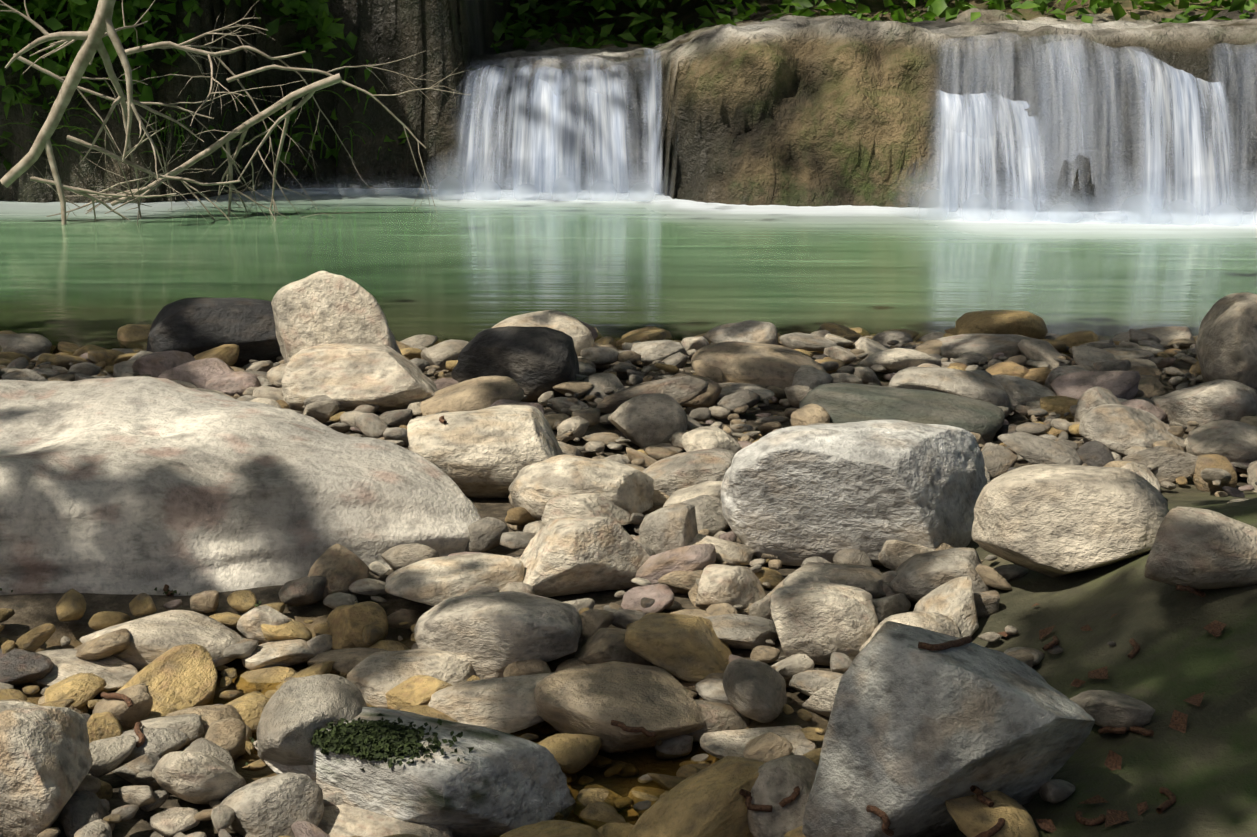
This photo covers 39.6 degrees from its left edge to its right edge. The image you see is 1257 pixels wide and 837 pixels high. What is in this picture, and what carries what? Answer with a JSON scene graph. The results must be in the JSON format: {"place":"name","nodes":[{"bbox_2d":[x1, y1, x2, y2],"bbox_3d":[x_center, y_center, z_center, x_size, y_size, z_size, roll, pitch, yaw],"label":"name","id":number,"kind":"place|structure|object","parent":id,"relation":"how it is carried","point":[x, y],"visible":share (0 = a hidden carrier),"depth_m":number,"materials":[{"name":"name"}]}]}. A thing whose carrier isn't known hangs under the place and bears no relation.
{"place":"outdoors","nodes":[
{"label":"outdoors","id":0,"kind":"place"},
{"bbox_2d":[246,173,319,198],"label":"water spray","id":1,"kind":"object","parent":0,"point":[282,190],"depth_m":7.25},
{"bbox_2d":[284,176,358,197],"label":"water spray","id":2,"kind":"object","parent":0,"point":[320,189],"depth_m":7.26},
{"bbox_2d":[323,170,393,197],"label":"water spray","id":3,"kind":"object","parent":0,"point":[353,193],"depth_m":7.27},
{"bbox_2d":[362,171,430,197],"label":"water spray","id":4,"kind":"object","parent":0,"point":[405,194],"depth_m":7.28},
{"bbox_2d":[400,174,464,197],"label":"water spray","id":5,"kind":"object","parent":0,"point":[429,189],"depth_m":7.28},
{"bbox_2d":[422,151,486,199],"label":"water spray","id":6,"kind":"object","parent":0,"point":[446,185],"depth_m":7.20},
{"bbox_2d":[458,153,525,200],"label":"water spray","id":7,"kind":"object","parent":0,"point":[489,183],"depth_m":7.18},
{"bbox_2d":[493,159,566,200],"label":"water spray","id":8,"kind":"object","parent":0,"point":[527,186],"depth_m":7.17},
{"bbox_2d":[532,147,603,200],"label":"water spray","id":9,"kind":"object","parent":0,"point":[565,182],"depth_m":7.16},
{"bbox_2d":[568,153,639,200],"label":"water spray","id":10,"kind":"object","parent":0,"point":[596,188],"depth_m":7.15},
{"bbox_2d":[0,0,1256,213],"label":"rock ledge","id":11,"kind":"object","parent":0,"point":[818,110],"visible":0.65,"depth_m":7.12,"materials":[{"name":"stone"}]},
{"bbox_2d":[0,64,379,166],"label":"bank grass","id":12,"kind":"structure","parent":11,"relation":"on","point":[307,107],"depth_m":7.13,"materials":[{"name":"green plant"}]},
{"bbox_2d":[0,0,408,175],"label":"bank shrub leaves","id":13,"kind":"object","parent":11,"relation":"on","point":[83,10],"visible":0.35,"depth_m":7.04,"materials":[{"name":"green plant"}]},
{"bbox_2d":[0,0,469,225],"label":"dead branches","id":14,"kind":"object","parent":11,"relation":"on","point":[95,33],"visible":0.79,"depth_m":6.50,"materials":[{"name":"wood"}]},
{"bbox_2d":[490,0,1256,53],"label":"slope plants","id":15,"kind":"object","parent":11,"relation":"on","point":[935,8],"visible":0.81,"depth_m":8.57,"materials":[{"name":"green plant"}]},
{"bbox_2d":[1031,39,1169,212],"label":"waterfall","id":16,"kind":"object","parent":11,"relation":"on","point":[1098,119],"visible":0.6,"depth_m":6.79,"materials":[{"name":"liquid"}]},
{"bbox_2d":[1136,52,1238,215],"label":"waterfall","id":17,"kind":"object","parent":11,"relation":"attached to","point":[1198,171],"visible":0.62,"depth_m":6.70,"materials":[{"name":"liquid"}]},
{"bbox_2d":[0,187,1256,836],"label":"pool water","id":18,"kind":"structure","parent":0,"point":[466,267],"depth_m":5.48,"materials":[{"name":"liquid"}]},
{"bbox_2d":[447,54,661,191],"bbox_3d":[-0.287,-1.278,7.589,1.039,0.588,0.369,2,14,7],"label":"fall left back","id":19,"kind":"object","parent":18,"relation":"on","point":[596,73],"visible":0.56,"depth_m":7.54,"materials":[{"name":"liquid"}]},
{"bbox_2d":[453,64,637,192],"bbox_3d":[-0.355,-1.254,7.574,0.816,0.548,0.390,0,14,1],"label":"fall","id":20,"kind":"object","parent":19,"relation":"attached to","point":[549,107],"visible":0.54,"depth_m":7.49,"materials":[{"name":"liquid"}]},
{"bbox_2d":[641,48,662,194],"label":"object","id":21,"kind":"object","parent":19,"relation":"attached to","point":[652,103],"visible":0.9,"depth_m":7.49,"materials":[{"name":"liquid"}]},
{"bbox_2d":[923,32,1103,210],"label":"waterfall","id":22,"kind":"object","parent":18,"relation":"on","point":[1071,73],"visible":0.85,"depth_m":6.83,"materials":[{"name":"liquid"}]},
{"bbox_2d":[934,90,1050,212],"bbox_3d":[1.417,-1.059,6.903,0.456,0.483,0.418,0,14,1],"label":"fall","id":23,"kind":"object","parent":22,"relation":"attached to","point":[1027,158],"visible":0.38,"depth_m":6.83,"materials":[{"name":"liquid"}]},
{"bbox_2d":[1207,43,1256,214],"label":"waterfall","id":24,"kind":"object","parent":18,"relation":"on","point":[1234,124],"visible":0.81,"depth_m":6.71,"materials":[{"name":"liquid"}]},
{"bbox_2d":[0,350,1256,836],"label":"river bank","id":25,"kind":"structure","parent":0,"point":[1204,768],"depth_m":1.88,"materials":[{"name":"soil"}]},
{"bbox_2d":[0,701,92,836],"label":"boulder","id":26,"kind":"object","parent":25,"relation":"on","point":[46,760],"visible":1,"depth_m":1.59,"materials":[{"name":"stone"}]},
{"bbox_2d":[38,695,87,713],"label":"stone","id":27,"kind":"object","parent":25,"relation":"on","point":[83,710],"visible":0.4,"depth_m":2.01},
{"bbox_2d":[29,649,137,694],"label":"stone","id":28,"kind":"object","parent":25,"relation":"on","point":[110,670],"visible":0.5,"depth_m":2.10,"materials":[{"name":"stone"}]},
{"bbox_2d":[96,780,112,800],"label":"stone","id":29,"kind":"object","parent":25,"relation":"on","point":[105,791],"visible":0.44,"depth_m":1.70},
{"bbox_2d":[87,712,122,742],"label":"stone","id":30,"kind":"object","parent":25,"relation":"on","point":[103,725],"visible":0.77,"depth_m":1.85,"materials":[{"name":"stone"}]},
{"bbox_2d":[112,752,160,791],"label":"stone","id":31,"kind":"object","parent":25,"relation":"on","point":[130,771],"visible":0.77,"depth_m":1.72,"materials":[{"name":"stone"}]},
{"bbox_2d":[80,610,241,671],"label":"stone","id":32,"kind":"object","parent":25,"relation":"on","point":[153,637],"visible":0.65,"depth_m":2.15,"materials":[{"name":"stone"}]},
{"bbox_2d":[132,350,195,377],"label":"stone","id":33,"kind":"object","parent":25,"relation":"on","point":[156,364],"visible":0.65,"depth_m":3.46,"materials":[{"name":"stone"}]},
{"bbox_2d":[166,705,251,755],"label":"stone","id":34,"kind":"object","parent":25,"relation":"on","point":[209,714],"visible":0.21,"depth_m":1.91,"materials":[{"name":"stone"}]},
{"bbox_2d":[147,297,281,366],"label":"dark boulder","id":35,"kind":"object","parent":25,"relation":"on","point":[193,327],"visible":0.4,"depth_m":3.70,"materials":[{"name":"stone"}]},
{"bbox_2d":[206,371,260,396],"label":"stone","id":36,"kind":"object","parent":25,"relation":"on","point":[232,384],"visible":0.48,"depth_m":3.34,"materials":[{"name":"stone"}]},
{"bbox_2d":[0,376,480,595],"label":"boulder","id":37,"kind":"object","parent":25,"relation":"on","point":[137,485],"depth_m":2.40,"materials":[{"name":"stone"}]},
{"bbox_2d":[237,605,290,643],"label":"stone","id":38,"kind":"object","parent":25,"relation":"on","point":[251,622],"visible":0.67,"depth_m":2.20,"materials":[{"name":"stone"}]},
{"bbox_2d":[220,772,323,836],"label":"stone","id":39,"kind":"object","parent":25,"relation":"on","point":[277,805],"visible":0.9,"depth_m":1.66,"materials":[{"name":"stone"}]},
{"bbox_2d":[241,639,316,669],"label":"stone","id":40,"kind":"object","parent":25,"relation":"on","point":[288,653],"visible":0.83,"depth_m":2.15,"materials":[{"name":"stone"}]},
{"bbox_2d":[323,793,343,806],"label":"stone","id":41,"kind":"object","parent":25,"relation":"on","point":[332,799],"visible":0.19,"depth_m":1.72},
{"bbox_2d":[271,271,401,362],"bbox_3d":[-0.580,-0.163,3.452,0.261,0.255,0.199,8,16,30],"label":"tall boulder","id":42,"kind":"object","parent":25,"relation":"on","point":[319,308],"visible":0.44,"depth_m":3.40,"materials":[{"name":"stone"}]},
{"bbox_2d":[307,648,387,677],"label":"stone","id":43,"kind":"object","parent":25,"relation":"on","point":[347,660],"visible":0.48,"depth_m":2.14,"materials":[{"name":"stone"}]},
{"bbox_2d":[327,602,387,649],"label":"stone","id":44,"kind":"object","parent":25,"relation":"on","point":[347,622],"visible":0.85,"depth_m":2.19,"materials":[{"name":"stone"}]},
{"bbox_2d":[281,343,437,414],"bbox_3d":[-0.488,-0.066,3.292,0.300,0.136,0.203,3,14,14],"label":"stone","id":45,"kind":"object","parent":25,"relation":"on","point":[349,377],"visible":0.77,"depth_m":3.23,"materials":[{"name":"stone"}]},
{"bbox_2d":[318,804,452,836],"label":"stone","id":46,"kind":"object","parent":25,"relation":"on","point":[343,820],"visible":0.46,"depth_m":1.69,"materials":[{"name":"stone"}]},
{"bbox_2d":[346,649,475,708],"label":"stone","id":47,"kind":"object","parent":25,"relation":"on","point":[375,677],"visible":0.69,"depth_m":2.07,"materials":[{"name":"stone"}]},
{"bbox_2d":[253,707,575,836],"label":"mossy boulder","id":48,"kind":"object","parent":25,"relation":"on","point":[491,785],"visible":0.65,"depth_m":1.71,"materials":[{"name":"stone"}]},
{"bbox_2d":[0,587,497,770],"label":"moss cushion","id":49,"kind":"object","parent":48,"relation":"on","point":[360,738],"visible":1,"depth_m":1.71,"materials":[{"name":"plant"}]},
{"bbox_2d":[384,553,523,605],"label":"stone","id":50,"kind":"object","parent":25,"relation":"on","point":[434,581],"visible":0.73,"depth_m":2.25,"materials":[{"name":"stone"}]},
{"bbox_2d":[407,405,563,498],"bbox_3d":[-0.220,0.056,2.760,0.264,0.139,0.209,0,14,1],"label":"stone","id":51,"kind":"object","parent":25,"relation":"on","point":[489,452],"visible":0.73,"depth_m":2.68,"materials":[{"name":"stone"}]},
{"bbox_2d":[414,591,581,679],"bbox_3d":[-0.160,0.266,2.156,0.213,0.094,0.132,3,14,14],"label":"stone","id":52,"kind":"object","parent":25,"relation":"on","point":[491,635],"visible":0.92,"depth_m":2.10,"materials":[{"name":"stone"}]},
{"bbox_2d":[451,326,578,401],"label":"dark boulder","id":53,"kind":"object","parent":25,"relation":"on","point":[535,363],"visible":0.83,"depth_m":3.33,"materials":[{"name":"stone"}]},
{"bbox_2d":[492,310,594,356],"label":"stone","id":54,"kind":"object","parent":25,"relation":"on","point":[577,331],"visible":0.27,"depth_m":3.73,"materials":[{"name":"stone"}]},
{"bbox_2d":[508,455,653,520],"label":"stone","id":55,"kind":"object","parent":25,"relation":"on","point":[534,488],"visible":0.6,"depth_m":2.54,"materials":[{"name":"stone"}]},
{"bbox_2d":[519,517,649,596],"bbox_3d":[-0.054,0.181,2.312,0.198,0.110,0.135,0,14,1],"label":"stone","id":56,"kind":"object","parent":25,"relation":"on","point":[562,556],"visible":0.85,"depth_m":2.27,"materials":[{"name":"stone"}]},
{"bbox_2d":[584,784,621,810],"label":"stone","id":57,"kind":"object","parent":25,"relation":"on","point":[602,787],"visible":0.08,"depth_m":1.83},
{"bbox_2d":[574,628,652,665],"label":"stone","id":58,"kind":"object","parent":25,"relation":"on","point":[602,645],"visible":0.46,"depth_m":2.10,"materials":[{"name":"stone"}]},
{"bbox_2d":[0,310,1256,836],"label":"pebbles","id":59,"kind":"object","parent":25,"relation":"on","point":[578,704],"visible":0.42,"depth_m":2.17,"materials":[{"name":"stone"}]},
{"bbox_2d":[0,336,1256,836],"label":"gravel","id":60,"kind":"structure","parent":25,"relation":"on","point":[228,674],"depth_m":2.22,"materials":[{"name":"stone"}]},
{"bbox_2d":[608,393,686,447],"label":"stone","id":61,"kind":"object","parent":25,"relation":"on","point":[643,421],"visible":0.81,"depth_m":3.00,"materials":[{"name":"stone"}]},
{"bbox_2d":[628,786,667,813],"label":"stone","id":62,"kind":"object","parent":25,"relation":"on","point":[651,795],"visible":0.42,"depth_m":1.81,"materials":[{"name":"stone"}]},
{"bbox_2d":[99,416,1205,836],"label":"dead leaves","id":63,"kind":"object","parent":25,"relation":"on","point":[1101,818],"visible":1,"depth_m":1.66,"materials":[{"name":"plant"}]},
{"bbox_2d":[631,340,685,365],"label":"stone","id":64,"kind":"object","parent":25,"relation":"on","point":[649,352],"visible":0.62,"depth_m":3.68,"materials":[{"name":"stone"}]},
{"bbox_2d":[639,503,697,554],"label":"stone","id":65,"kind":"object","parent":25,"relation":"on","point":[669,527],"visible":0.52,"depth_m":2.35,"materials":[{"name":"stone"}]},
{"bbox_2d":[658,569,702,594],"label":"stone","id":66,"kind":"object","parent":25,"relation":"on","point":[682,582],"visible":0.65,"depth_m":2.28,"materials":[{"name":"stone"}]},
{"bbox_2d":[673,676,697,697],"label":"stone","id":67,"kind":"object","parent":25,"relation":"on","point":[693,694],"visible":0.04,"depth_m":2.03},
{"bbox_2d":[643,448,734,495],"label":"stone","id":68,"kind":"object","parent":25,"relation":"on","point":[670,475],"visible":0.44,"depth_m":2.65,"materials":[{"name":"stone"}]},
{"bbox_2d":[671,609,710,616],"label":"stone","id":69,"kind":"object","parent":25,"relation":"on","point":[697,612],"visible":0.15,"depth_m":2.18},
{"bbox_2d":[676,763,710,778],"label":"stone","id":70,"kind":"object","parent":25,"relation":"on","point":[686,771],"visible":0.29,"depth_m":1.85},
{"bbox_2d":[678,670,724,692],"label":"stone","id":71,"kind":"object","parent":25,"relation":"on","point":[688,685],"visible":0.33,"depth_m":2.03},
{"bbox_2d":[695,678,730,704],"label":"stone","id":72,"kind":"object","parent":25,"relation":"on","point":[712,689],"visible":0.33,"depth_m":2.00,"materials":[{"name":"stone"}]},
{"bbox_2d":[687,700,749,741],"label":"stone","id":73,"kind":"object","parent":25,"relation":"on","point":[718,716],"visible":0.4,"depth_m":1.95,"materials":[{"name":"stone"}]},
{"bbox_2d":[695,564,765,607],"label":"stone","id":74,"kind":"object","parent":25,"relation":"on","point":[732,585],"visible":0.75,"depth_m":2.21,"materials":[{"name":"stone"}]},
{"bbox_2d":[718,382,762,395],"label":"stone","id":75,"kind":"object","parent":25,"relation":"on","point":[729,388],"visible":0.21,"depth_m":3.35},
{"bbox_2d":[703,614,777,649],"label":"stone","id":76,"kind":"object","parent":25,"relation":"on","point":[741,631],"visible":0.67,"depth_m":2.11,"materials":[{"name":"stone"}]},
{"bbox_2d":[703,320,777,344],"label":"stone","id":77,"kind":"object","parent":25,"relation":"on","point":[749,331],"visible":0.6,"depth_m":3.86,"materials":[{"name":"stone"}]},
{"bbox_2d":[691,341,825,398],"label":"stone","id":78,"kind":"object","parent":25,"relation":"on","point":[765,366],"visible":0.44,"depth_m":3.41,"materials":[{"name":"stone"}]},
{"bbox_2d":[700,725,816,758],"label":"stone","id":79,"kind":"object","parent":25,"relation":"on","point":[720,744],"visible":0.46,"depth_m":1.87,"materials":[{"name":"stone"}]},
{"bbox_2d":[771,666,791,687],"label":"stone","id":80,"kind":"object","parent":25,"relation":"on","point":[787,680],"visible":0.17,"depth_m":2.01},
{"bbox_2d":[747,755,817,836],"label":"stone","id":81,"kind":"object","parent":25,"relation":"on","point":[778,780],"visible":0.71,"depth_m":1.67,"materials":[{"name":"stone"}]},
{"bbox_2d":[789,670,842,696],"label":"stone","id":82,"kind":"object","parent":25,"relation":"on","point":[809,683],"visible":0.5,"depth_m":1.98,"materials":[{"name":"stone"}]},
{"bbox_2d":[770,582,877,665],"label":"stone","id":83,"kind":"object","parent":25,"relation":"on","point":[818,623],"visible":0.92,"depth_m":2.05,"materials":[{"name":"stone"}]},
{"bbox_2d":[764,562,885,598],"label":"stone","id":84,"kind":"object","parent":25,"relation":"on","point":[867,578],"visible":0.48,"depth_m":2.23,"materials":[{"name":"stone"}]},
{"bbox_2d":[721,420,987,566],"bbox_3d":[0.320,0.097,2.430,0.384,0.197,0.256,0,14,1],"label":"boulder","id":85,"kind":"object","parent":25,"relation":"on","point":[798,495],"visible":0.9,"depth_m":2.34,"materials":[{"name":"stone"}]},
{"bbox_2d":[872,330,912,346],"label":"stone","id":86,"kind":"object","parent":25,"relation":"on","point":[884,338],"visible":0.65,"depth_m":3.97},
{"bbox_2d":[799,383,1004,442],"bbox_3d":[0.485,-0.006,3.118,0.368,0.095,0.208,6,15,25],"label":"rock","id":87,"kind":"object","parent":25,"relation":"on","point":[844,402],"visible":0.69,"depth_m":3.06,"materials":[{"name":"stone"}]},
{"bbox_2d":[859,611,961,650],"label":"stone","id":88,"kind":"object","parent":25,"relation":"on","point":[939,623],"visible":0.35,"depth_m":2.02,"materials":[{"name":"stone"}]},
{"bbox_2d":[915,332,944,342],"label":"stone","id":89,"kind":"object","parent":25,"relation":"on","point":[931,336],"visible":0.33,"depth_m":4.12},
{"bbox_2d":[889,547,992,602],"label":"stone","id":90,"kind":"object","parent":25,"relation":"on","point":[917,578],"visible":0.54,"depth_m":2.20,"materials":[{"name":"stone"}]},
{"bbox_2d":[802,621,1094,836],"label":"angular boulder","id":91,"kind":"object","parent":25,"relation":"on","point":[915,738],"visible":0.98,"depth_m":1.57,"materials":[{"name":"stone"}]},
{"bbox_2d":[888,366,1010,417],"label":"stone","id":92,"kind":"object","parent":25,"relation":"on","point":[968,384],"visible":0.52,"depth_m":3.21,"materials":[{"name":"stone"}]},
{"bbox_2d":[937,333,1030,363],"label":"stone","id":93,"kind":"object","parent":25,"relation":"on","point":[988,346],"visible":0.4,"depth_m":3.75,"materials":[{"name":"stone"}]},
{"bbox_2d":[992,374,1055,405],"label":"stone","id":94,"kind":"object","parent":25,"relation":"on","point":[1022,391],"visible":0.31,"depth_m":3.33,"materials":[{"name":"stone"}]},
{"bbox_2d":[1044,365,1088,391],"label":"stone","id":95,"kind":"object","parent":25,"relation":"on","point":[1055,373],"visible":0.29,"depth_m":3.38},
{"bbox_2d":[972,464,1168,576],"bbox_3d":[0.551,0.134,2.179,0.246,0.148,0.162,5,14,18],"label":"tan boulder","id":96,"kind":"object","parent":25,"relation":"on","point":[1054,520],"visible":0.94,"depth_m":2.12,"materials":[{"name":"stone"}]},
{"bbox_2d":[1074,387,1121,422],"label":"stone","id":97,"kind":"object","parent":25,"relation":"on","point":[1091,399],"visible":0.48,"depth_m":3.08,"materials":[{"name":"stone"}]},
{"bbox_2d":[998,603,1226,836],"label":"dead leaf litter","id":98,"kind":"object","parent":25,"relation":"on","point":[1178,721],"visible":0.96,"depth_m":1.68,"materials":[{"name":"plant"}]},
{"bbox_2d":[1093,359,1131,370],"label":"stone","id":99,"kind":"object","parent":25,"relation":"on","point":[1120,365],"visible":0.42,"depth_m":3.49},
{"bbox_2d":[1102,347,1153,359],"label":"stone","id":100,"kind":"object","parent":25,"relation":"on","point":[1118,353],"visible":0.42,"depth_m":3.61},
{"bbox_2d":[1079,404,1185,456],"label":"stone","id":101,"kind":"object","parent":25,"relation":"on","point":[1119,429],"visible":0.75,"depth_m":2.92,"materials":[{"name":"stone"}]},
{"bbox_2d":[1144,506,1256,588],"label":"stone","id":102,"kind":"object","parent":25,"relation":"on","point":[1196,548],"visible":0.98,"depth_m":1.89,"materials":[{"name":"stone"}]},
{"bbox_2d":[1155,379,1256,432],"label":"stone","id":103,"kind":"object","parent":25,"relation":"on","point":[1201,404],"visible":0.73,"depth_m":3.09,"materials":[{"name":"stone"}]},
{"bbox_2d":[1187,419,1256,462],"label":"stone","id":104,"kind":"object","parent":25,"relation":"on","point":[1232,441],"visible":0.73,"depth_m":2.84,"materials":[{"name":"stone"}]},
{"bbox_2d":[1195,292,1256,389],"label":"boulder","id":105,"kind":"object","parent":25,"relation":"on","point":[1226,345],"visible":0.83,"depth_m":3.30,"materials":[{"name":"stone"}]},
{"bbox_2d":[611,159,670,201],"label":"water spray","id":106,"kind":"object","parent":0,"point":[642,187],"depth_m":7.14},
{"bbox_2d":[891,158,966,219],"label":"water spray","id":107,"kind":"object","parent":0,"point":[927,204],"depth_m":6.54,"materials":[{"name":"liquid"}]},
{"bbox_2d":[930,166,1012,221],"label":"water spray","id":108,"kind":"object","parent":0,"point":[976,209],"depth_m":6.50,"materials":[{"name":"liquid"}]},
{"bbox_2d":[973,169,1054,222],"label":"water spray","id":109,"kind":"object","parent":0,"point":[1036,215],"depth_m":6.48,"materials":[{"name":"liquid"}]},
{"bbox_2d":[1013,175,1099,222],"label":"water spray","id":110,"kind":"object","parent":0,"point":[1058,206],"depth_m":6.46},
{"bbox_2d":[1019,184,1098,222],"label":"water splash","id":111,"kind":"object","parent":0,"point":[1065,210],"depth_m":6.46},
{"bbox_2d":[1057,187,1145,223],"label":"water splash","id":112,"kind":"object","parent":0,"point":[1107,211],"depth_m":6.44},
{"bbox_2d":[1084,164,1168,224],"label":"water splash","id":113,"kind":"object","parent":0,"point":[1139,209],"depth_m":6.42,"materials":[{"name":"liquid"}]},
{"bbox_2d":[1110,182,1189,224],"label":"water splash","id":114,"kind":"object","parent":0,"point":[1169,206],"depth_m":6.41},
{"bbox_2d":[1130,171,1210,224],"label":"water splash","id":115,"kind":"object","parent":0,"point":[1189,208],"depth_m":6.39,"materials":[{"name":"liquid"}]},
{"bbox_2d":[1171,177,1254,225],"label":"water splash","id":116,"kind":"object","parent":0,"point":[1217,216],"depth_m":6.38,"materials":[{"name":"liquid"}]},
{"bbox_2d":[1215,164,1256,225],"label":"water splash","id":117,"kind":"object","parent":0,"point":[1244,198],"depth_m":6.44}
]}

